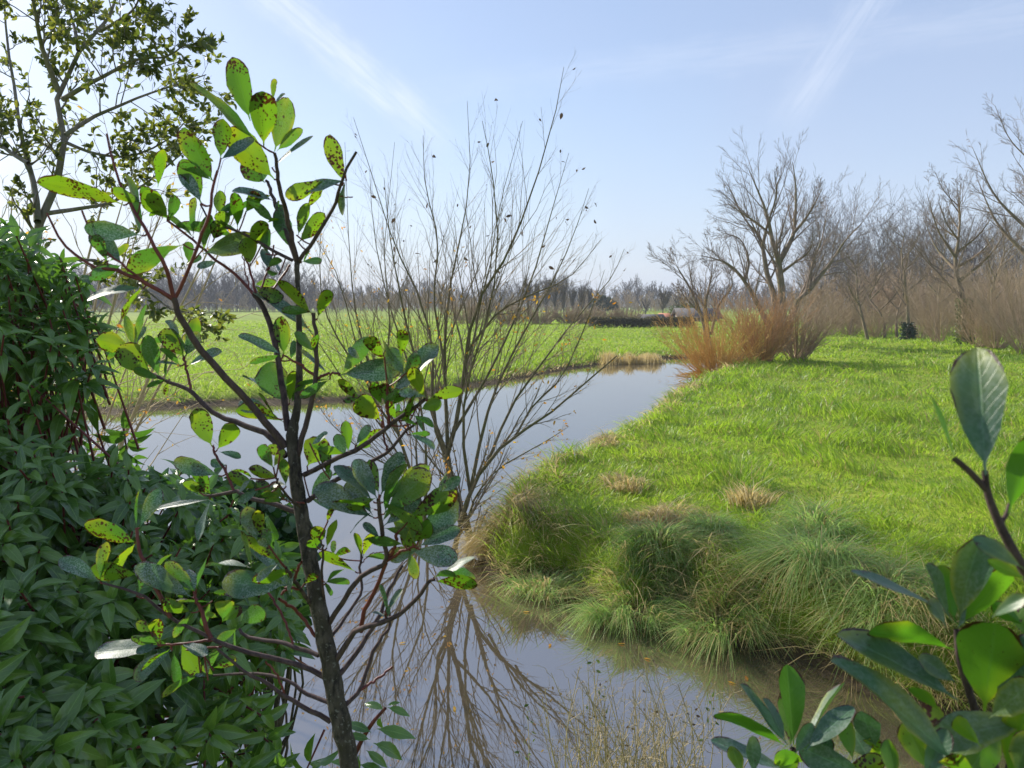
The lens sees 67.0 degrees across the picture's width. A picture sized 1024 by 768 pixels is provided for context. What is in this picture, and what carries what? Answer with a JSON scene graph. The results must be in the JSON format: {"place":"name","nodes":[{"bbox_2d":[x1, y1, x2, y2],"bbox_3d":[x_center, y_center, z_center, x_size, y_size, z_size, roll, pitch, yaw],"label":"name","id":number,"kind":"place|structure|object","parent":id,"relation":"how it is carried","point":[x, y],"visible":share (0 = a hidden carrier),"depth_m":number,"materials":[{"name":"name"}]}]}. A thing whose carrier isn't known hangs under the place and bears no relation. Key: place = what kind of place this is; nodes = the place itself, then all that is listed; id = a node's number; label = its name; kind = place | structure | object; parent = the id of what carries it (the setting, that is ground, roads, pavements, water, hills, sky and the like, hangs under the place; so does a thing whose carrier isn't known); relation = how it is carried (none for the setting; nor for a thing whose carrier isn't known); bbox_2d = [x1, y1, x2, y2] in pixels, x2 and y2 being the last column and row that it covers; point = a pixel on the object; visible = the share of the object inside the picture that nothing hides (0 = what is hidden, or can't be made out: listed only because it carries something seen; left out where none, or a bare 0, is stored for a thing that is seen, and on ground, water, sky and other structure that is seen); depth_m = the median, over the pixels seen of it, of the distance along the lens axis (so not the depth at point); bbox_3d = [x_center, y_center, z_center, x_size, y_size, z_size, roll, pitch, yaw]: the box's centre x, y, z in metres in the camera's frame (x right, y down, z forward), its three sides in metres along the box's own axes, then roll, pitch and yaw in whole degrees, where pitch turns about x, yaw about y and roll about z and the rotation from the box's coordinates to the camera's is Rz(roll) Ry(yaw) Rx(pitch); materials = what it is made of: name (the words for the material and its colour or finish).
{"place":"outdoors","nodes":[
{"label":"outdoors","id":0,"kind":"place"},
{"bbox_2d":[0,0,1023,306],"label":"sky","id":1,"kind":"structure","parent":0,"point":[881,89],"materials":[{"name":"blue"}]},
{"bbox_2d":[17,307,1023,714],"bbox_3d":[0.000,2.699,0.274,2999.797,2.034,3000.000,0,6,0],"label":"ground","id":2,"kind":"structure","parent":0,"point":[529,537],"depth_m":12.05,"materials":[{"name":"green plant"}]},
{"bbox_2d":[0,0,236,353],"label":"evergreen tree","id":3,"kind":"object","parent":2,"relation":"on","point":[123,34],"visible":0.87,"depth_m":4.15,"materials":[{"name":"green plant"}]},
{"bbox_2d":[0,213,337,767],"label":"laurel shrub","id":4,"kind":"object","parent":2,"relation":"on","point":[68,699],"visible":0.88,"depth_m":2.12,"materials":[{"name":"green plant"}]},
{"bbox_2d":[0,47,347,523],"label":"willow tree","id":5,"kind":"object","parent":2,"relation":"on","point":[140,399],"visible":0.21,"depth_m":7.03,"materials":[{"name":"brown plant"}]},
{"bbox_2d":[71,259,321,311],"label":"wood","id":6,"kind":"object","parent":2,"relation":"on","point":[229,285],"visible":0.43,"depth_m":278.79,"materials":[{"name":"plant"}]},
{"bbox_2d":[37,57,477,767],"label":"sapling","id":7,"kind":"object","parent":2,"relation":"on","point":[409,489],"visible":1,"depth_m":1.22,"materials":[{"name":"green plant"}]},
{"bbox_2d":[205,476,321,767],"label":"round leaved shrub","id":8,"kind":"object","parent":2,"relation":"on","point":[284,522],"visible":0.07,"depth_m":2.82,"materials":[{"name":"green plant"}]},
{"bbox_2d":[331,701,415,767],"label":"laurel shoot","id":9,"kind":"object","parent":2,"relation":"on","point":[389,748],"visible":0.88,"depth_m":1.50,"materials":[{"name":"green plant"}]},
{"bbox_2d":[413,283,432,316],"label":"bare tree","id":10,"kind":"object","parent":2,"relation":"on","point":[422,300],"visible":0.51,"depth_m":154.61,"materials":[{"name":"plant"}]},
{"bbox_2d":[428,271,459,317],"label":"bare tree","id":11,"kind":"object","parent":2,"relation":"on","point":[442,283],"visible":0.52,"depth_m":149.29,"materials":[{"name":"grey plant"}]},
{"bbox_2d":[302,273,590,310],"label":"treeline","id":12,"kind":"object","parent":2,"relation":"on","point":[509,292],"visible":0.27,"depth_m":350.45,"materials":[{"name":"brown plant"}]},
{"bbox_2d":[87,287,822,311],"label":"scrub","id":13,"kind":"object","parent":2,"relation":"on","point":[657,306],"visible":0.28,"depth_m":272.82,"materials":[{"name":"plant"}]},
{"bbox_2d":[441,298,492,323],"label":"bare bush","id":14,"kind":"object","parent":2,"relation":"on","point":[462,316],"visible":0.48,"depth_m":99.27,"materials":[{"name":"brown plant"}]},
{"bbox_2d":[436,477,561,570],"bbox_3d":[-0.111,1.747,9.204,1.691,1.146,1.790,4,7,32],"label":"grass tussock","id":15,"kind":"object","parent":2,"relation":"on","point":[473,544],"depth_m":8.99,"materials":[{"name":"plant"}]},
{"bbox_2d":[485,299,534,324],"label":"bare bush","id":16,"kind":"object","parent":2,"relation":"on","point":[508,315],"visible":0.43,"depth_m":99.15,"materials":[{"name":"brown plant"}]},
{"bbox_2d":[514,704,535,767],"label":"dry stalk","id":17,"kind":"object","parent":2,"relation":"on","point":[517,752],"visible":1,"depth_m":3.29,"materials":[{"name":"beige plant"}]},
{"bbox_2d":[522,274,533,305],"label":"poplar tree","id":18,"kind":"object","parent":2,"relation":"on","point":[529,292],"visible":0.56,"depth_m":158.52,"materials":[{"name":"grey plant"}]},
{"bbox_2d":[479,560,590,611],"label":"grass tussock","id":19,"kind":"object","parent":2,"relation":"on","point":[539,581],"depth_m":8.04,"materials":[{"name":"green plant"}]},
{"bbox_2d":[48,319,1023,407],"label":"meadow grass","id":20,"kind":"structure","parent":2,"relation":"on","point":[233,343],"depth_m":46.64,"materials":[{"name":"green plant"}]},
{"bbox_2d":[532,279,541,310],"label":"poplar tree","id":21,"kind":"object","parent":2,"relation":"on","point":[537,285],"visible":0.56,"depth_m":162.80,"materials":[{"name":"plant"}]},
{"bbox_2d":[519,305,559,324],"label":"bare bush","id":22,"kind":"object","parent":2,"relation":"on","point":[549,319],"visible":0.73,"depth_m":99.27,"materials":[{"name":"brown plant"}]},
{"bbox_2d":[539,273,551,312],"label":"poplar tree","id":23,"kind":"object","parent":2,"relation":"on","point":[545,302],"visible":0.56,"depth_m":173.14,"materials":[{"name":"grey plant"}]},
{"bbox_2d":[549,275,564,309],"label":"poplar tree","id":24,"kind":"object","parent":2,"relation":"on","point":[555,299],"visible":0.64,"depth_m":154.75,"materials":[{"name":"grey plant"}]},
{"bbox_2d":[557,270,570,312],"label":"poplar tree","id":25,"kind":"object","parent":2,"relation":"on","point":[564,297],"visible":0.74,"depth_m":166.61,"materials":[{"name":"grey plant"}]},
{"bbox_2d":[547,302,588,323],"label":"bare bush","id":26,"kind":"object","parent":2,"relation":"on","point":[570,319],"visible":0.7,"depth_m":99.33,"materials":[{"name":"brown plant"}]},
{"bbox_2d":[569,286,576,308],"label":"poplar tree","id":27,"kind":"object","parent":2,"relation":"on","point":[573,295],"visible":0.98,"depth_m":160.28,"materials":[{"name":"grey plant"}]},
{"bbox_2d":[577,280,588,309],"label":"poplar tree","id":28,"kind":"object","parent":2,"relation":"on","point":[582,293],"visible":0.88,"depth_m":166.64,"materials":[{"name":"grey plant"}]},
{"bbox_2d":[567,303,609,323],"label":"bare bush","id":29,"kind":"object","parent":2,"relation":"on","point":[585,314],"visible":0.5,"depth_m":99.25,"materials":[{"name":"brown plant"}]},
{"bbox_2d":[586,283,593,310],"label":"poplar tree","id":30,"kind":"object","parent":2,"relation":"on","point":[589,294],"visible":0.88,"depth_m":171.61,"materials":[{"name":"grey plant"}]},
{"bbox_2d":[585,648,607,767],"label":"dry stalk","id":31,"kind":"object","parent":2,"relation":"on","point":[598,661],"visible":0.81,"depth_m":3.29,"materials":[{"name":"beige plant"}]},
{"bbox_2d":[575,425,628,449],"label":"grass tussock","id":32,"kind":"object","parent":2,"relation":"on","point":[612,439],"depth_m":12.39,"materials":[{"name":"beige plant"}]},
{"bbox_2d":[591,295,618,311],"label":"bare tree","id":33,"kind":"object","parent":2,"relation":"on","point":[602,299],"visible":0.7,"depth_m":189.12,"materials":[{"name":"grey plant"}]},
{"bbox_2d":[587,308,623,316],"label":"bare bush","id":34,"kind":"object","parent":2,"relation":"on","point":[610,314],"visible":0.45,"depth_m":99.11,"materials":[{"name":"brown plant"}]},
{"bbox_2d":[534,551,713,656],"bbox_3d":[1.080,2.085,7.363,2.009,0.781,1.704,0,6,0],"label":"grass tussock","id":35,"kind":"object","parent":2,"relation":"on","point":[623,615],"depth_m":7.21,"materials":[{"name":"green plant"}]},
{"bbox_2d":[587,467,661,493],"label":"grass tussock","id":36,"kind":"object","parent":2,"relation":"on","point":[620,486],"depth_m":9.96,"materials":[{"name":"plant"}]},
{"bbox_2d":[609,305,644,317],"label":"bare bush","id":37,"kind":"object","parent":2,"relation":"on","point":[630,314],"visible":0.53,"depth_m":99.36,"materials":[{"name":"brown plant"}]},
{"bbox_2d":[595,350,665,364],"bbox_3d":[6.228,-1.540,40.298,4.278,0.920,2.575,-2,6,-17],"label":"reed bed","id":38,"kind":"object","parent":2,"relation":"on","point":[606,358],"visible":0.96,"depth_m":40.04,"materials":[{"name":"beige plant"}]},
{"bbox_2d":[586,316,695,327],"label":"hedge","id":39,"kind":"object","parent":2,"relation":"on","point":[624,322],"visible":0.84,"depth_m":83.01,"materials":[{"name":"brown plant"}]},
{"bbox_2d":[639,299,650,313],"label":"bare tree","id":40,"kind":"object","parent":2,"relation":"on","point":[646,308],"visible":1,"depth_m":169.94,"materials":[{"name":"grey plant"}]},
{"bbox_2d":[533,650,762,767],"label":"dry weed clump","id":41,"kind":"object","parent":2,"relation":"on","point":[644,757],"visible":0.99,"depth_m":3.32,"materials":[{"name":"beige plant"}]},
{"bbox_2d":[639,314,664,317],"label":"house","id":42,"kind":"structure","parent":2,"relation":"on","point":[651,315],"depth_m":113.19,"materials":[{"name":"stone"}]},
{"bbox_2d":[600,493,721,547],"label":"grass tussock","id":43,"kind":"object","parent":2,"relation":"on","point":[654,511],"depth_m":8.59,"materials":[{"name":"plant"}]},
{"bbox_2d":[591,509,733,613],"bbox_3d":[1.669,1.812,7.836,1.613,0.993,1.672,4,7,38],"label":"grass tussock","id":44,"kind":"object","parent":2,"relation":"on","point":[670,537],"depth_m":7.72,"materials":[{"name":"green plant"}]},
{"bbox_2d":[658,286,672,312],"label":"bare tree","id":45,"kind":"object","parent":2,"relation":"on","point":[664,299],"visible":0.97,"depth_m":149.53,"materials":[{"name":"grey plant"}]},
{"bbox_2d":[673,294,685,307],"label":"bare tree","id":46,"kind":"object","parent":2,"relation":"on","point":[678,302],"visible":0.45,"depth_m":159.61,"materials":[{"name":"grey plant"}]},
{"bbox_2d":[668,303,694,314],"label":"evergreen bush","id":47,"kind":"object","parent":2,"relation":"on","point":[678,306],"visible":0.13,"depth_m":117.84,"materials":[{"name":"green plant"}]},
{"bbox_2d":[671,308,722,321],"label":"house","id":48,"kind":"structure","parent":2,"relation":"on","point":[682,311],"depth_m":112.99,"materials":[{"name":"stone"}]},
{"bbox_2d":[645,226,752,346],"bbox_3d":[10.827,-5.293,43.958,6.473,7.396,4.621,0,6,0],"label":"bare tree","id":49,"kind":"object","parent":2,"relation":"on","point":[692,290],"visible":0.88,"depth_m":44.04,"materials":[{"name":"brown plant"}]},
{"bbox_2d":[579,273,823,310],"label":"treeline","id":50,"kind":"object","parent":2,"relation":"on","point":[639,292],"visible":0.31,"depth_m":318.92,"materials":[{"name":"brown plant"}]},
{"bbox_2d":[699,692,718,767],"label":"dry stalk","id":51,"kind":"object","parent":2,"relation":"on","point":[710,702],"visible":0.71,"depth_m":3.29,"materials":[{"name":"beige plant"}]},
{"bbox_2d":[656,500,770,549],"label":"grass tussock","id":52,"kind":"object","parent":2,"relation":"on","point":[722,524],"depth_m":8.10,"materials":[{"name":"green plant"}]},
{"bbox_2d":[636,567,808,680],"bbox_3d":[1.829,2.094,6.885,1.622,0.836,1.695,0,6,0],"label":"grass tussock","id":53,"kind":"object","parent":2,"relation":"on","point":[721,641],"depth_m":6.83,"materials":[{"name":"green plant"}]},
{"bbox_2d":[646,283,804,381],"bbox_3d":[8.374,-1.857,30.363,6.148,4.181,6.087,0,6,0],"label":"osier bush","id":54,"kind":"object","parent":2,"relation":"on","point":[705,352],"visible":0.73,"depth_m":29.95,"materials":[{"name":"brown plant"}]},
{"bbox_2d":[459,351,1022,714],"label":"bank grass","id":55,"kind":"structure","parent":2,"relation":"on","point":[713,550],"depth_m":7.40,"materials":[{"name":"green plant"}]},
{"bbox_2d":[759,535,1015,696],"bbox_3d":[3.188,1.857,6.485,2.262,1.012,1.994,0,6,0],"label":"grass tussock","id":56,"kind":"object","parent":55,"relation":"on","point":[872,620],"depth_m":6.32,"materials":[{"name":"green plant"}]},
{"bbox_2d":[714,476,789,512],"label":"grass tussock","id":57,"kind":"object","parent":2,"relation":"on","point":[743,496],"depth_m":9.20,"materials":[{"name":"beige plant"}]},
{"bbox_2d":[694,273,819,361],"bbox_3d":[9.671,-2.564,30.172,4.884,3.671,4.304,0,6,0],"label":"osier bush","id":58,"kind":"object","parent":2,"relation":"on","point":[772,339],"visible":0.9,"depth_m":29.64,"materials":[{"name":"brown plant"}]},
{"bbox_2d":[656,127,889,353],"bbox_3d":[13.739,-7.806,41.422,12.463,12.305,7.875,0,6,0],"label":"bare tree","id":59,"kind":"object","parent":2,"relation":"on","point":[779,270],"visible":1,"depth_m":40.87,"materials":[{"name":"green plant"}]},
{"bbox_2d":[711,665,884,767],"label":"leafy bush","id":60,"kind":"object","parent":2,"relation":"on","point":[814,746],"visible":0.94,"depth_m":0.85,"materials":[{"name":"green plant"}]},
{"bbox_2d":[682,501,928,643],"bbox_3d":[2.702,1.610,7.106,2.500,0.866,2.412,0,6,0],"label":"grass tussock","id":61,"kind":"object","parent":2,"relation":"on","point":[787,557],"depth_m":6.84,"materials":[{"name":"green plant"}]},
{"bbox_2d":[746,281,864,360],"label":"osier bush","id":62,"kind":"object","parent":2,"relation":"on","point":[806,349],"visible":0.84,"depth_m":30.39,"materials":[{"name":"brown plant"}]},
{"bbox_2d":[734,487,904,547],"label":"grass tussock","id":63,"kind":"object","parent":2,"relation":"on","point":[809,517],"depth_m":8.09,"materials":[{"name":"green plant"}]},
{"bbox_2d":[795,291,867,335],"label":"bare bush","id":64,"kind":"object","parent":2,"relation":"on","point":[840,325],"visible":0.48,"depth_m":60.91,"materials":[{"name":"brown plant"}]},
{"bbox_2d":[827,301,874,335],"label":"bare bush","id":65,"kind":"object","parent":2,"relation":"on","point":[849,331],"visible":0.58,"depth_m":60.78,"materials":[{"name":"brown plant"}]},
{"bbox_2d":[824,228,880,339],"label":"bare tree","id":66,"kind":"object","parent":2,"relation":"on","point":[858,303],"visible":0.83,"depth_m":55.09,"materials":[{"name":"brown plant"}]},
{"bbox_2d":[831,238,879,330],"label":"bare tree","id":67,"kind":"object","parent":2,"relation":"on","point":[849,280],"visible":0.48,"depth_m":64.35,"materials":[{"name":"brown plant"}]},
{"bbox_2d":[839,240,910,337],"bbox_3d":[27.497,-7.201,58.532,2.463,7.739,5.012,-3,6,-25],"label":"bare tree","id":68,"kind":"object","parent":2,"relation":"on","point":[872,297],"visible":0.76,"depth_m":57.98,"materials":[{"name":"brown plant"}]},
{"bbox_2d":[843,290,913,337],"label":"bare bush","id":69,"kind":"object","parent":2,"relation":"on","point":[872,332],"visible":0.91,"depth_m":57.57,"materials":[{"name":"brown plant"}]},
{"bbox_2d":[772,166,1023,319],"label":"background trees","id":70,"kind":"object","parent":2,"relation":"on","point":[974,250],"visible":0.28,"depth_m":103.66,"materials":[{"name":"brown plant"}]},
{"bbox_2d":[871,232,934,337],"bbox_3d":[29.568,-7.574,57.862,3.138,8.684,4.250,-4,7,-35],"label":"bare tree","id":71,"kind":"object","parent":2,"relation":"on","point":[896,319],"visible":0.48,"depth_m":58.06,"materials":[{"name":"brown plant"}]},
{"bbox_2d":[784,250,1023,333],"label":"background scrub","id":72,"kind":"object","parent":2,"relation":"on","point":[818,290],"visible":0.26,"depth_m":65.83,"materials":[{"name":"brown plant"}]},
{"bbox_2d":[875,200,946,339],"bbox_3d":[27.067,-7.784,53.031,3.850,10.024,4.638,0,6,0],"label":"bare tree","id":73,"kind":"object","parent":2,"relation":"on","point":[908,330],"visible":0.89,"depth_m":52.72,"materials":[{"name":"brown plant"}]},
{"bbox_2d":[893,305,947,338],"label":"bare bush","id":74,"kind":"object","parent":2,"relation":"on","point":[918,326],"visible":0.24,"depth_m":53.93,"materials":[{"name":"brown plant"}]},
{"bbox_2d":[831,535,1023,767],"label":"leafy bush","id":75,"kind":"object","parent":2,"relation":"on","point":[970,583],"visible":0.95,"depth_m":0.62,"materials":[{"name":"green plant"}]},
{"bbox_2d":[893,256,989,342],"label":"bare bush","id":76,"kind":"object","parent":2,"relation":"on","point":[937,316],"visible":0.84,"depth_m":46.73,"materials":[{"name":"brown plant"}]},
{"bbox_2d":[911,204,975,336],"bbox_3d":[29.278,-7.623,52.962,4.252,9.589,3.370,0,6,0],"label":"bare tree","id":77,"kind":"object","parent":2,"relation":"on","point":[933,260],"visible":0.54,"depth_m":52.77,"materials":[{"name":"brown plant"}]},
{"bbox_2d":[892,157,1023,345],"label":"bare tree","id":78,"kind":"object","parent":2,"relation":"on","point":[955,254],"visible":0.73,"depth_m":42.98,"materials":[{"name":"brown plant"}]},
{"bbox_2d":[929,287,1021,346],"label":"bare bush","id":79,"kind":"object","parent":2,"relation":"on","point":[968,336],"visible":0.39,"depth_m":41.52,"materials":[{"name":"brown plant"}]},
{"bbox_2d":[929,347,1023,616],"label":"leafy shoot","id":80,"kind":"object","parent":2,"relation":"on","point":[979,384],"visible":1,"depth_m":0.51,"materials":[{"name":"green plant"}]},
{"bbox_2d":[931,251,1023,349],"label":"bare bush","id":81,"kind":"object","parent":2,"relation":"on","point":[985,335],"visible":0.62,"depth_m":40.03,"materials":[{"name":"brown plant"}]},
{"bbox_2d":[947,222,1023,353],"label":"bare bush","id":82,"kind":"object","parent":2,"relation":"on","point":[1015,328],"visible":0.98,"depth_m":36.62,"materials":[{"name":"brown plant"}]},
{"bbox_2d":[947,94,1023,272],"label":"bare tree","id":83,"kind":"object","parent":2,"relation":"on","point":[1017,219],"visible":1,"depth_m":38.20,"materials":[{"name":"brown plant"}]},
{"bbox_2d":[978,202,1023,341],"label":"bare tree","id":84,"kind":"object","parent":2,"relation":"on","point":[1015,249],"visible":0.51,"depth_m":46.48,"materials":[{"name":"brown plant"}]},
{"bbox_2d":[65,354,1005,767],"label":"water","id":85,"kind":"structure","parent":0,"point":[479,656],"depth_m":6.74,"materials":[{"name":"grey liquid"}]},
{"bbox_2d":[284,142,472,520],"bbox_3d":[-2.027,-0.697,11.040,2.881,5.563,2.332,0,6,0],"label":"willow tree","id":86,"kind":"object","parent":85,"relation":"in","point":[395,429],"visible":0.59,"depth_m":10.89,"materials":[{"name":"brown plant"}]},
{"bbox_2d":[343,53,632,549],"bbox_3d":[-0.294,-0.917,9.686,3.926,6.313,2.876,0,6,0],"label":"willow tree","id":87,"kind":"object","parent":85,"relation":"in","point":[446,446],"visible":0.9,"depth_m":9.45,"materials":[{"name":"brown plant"}]}
]}

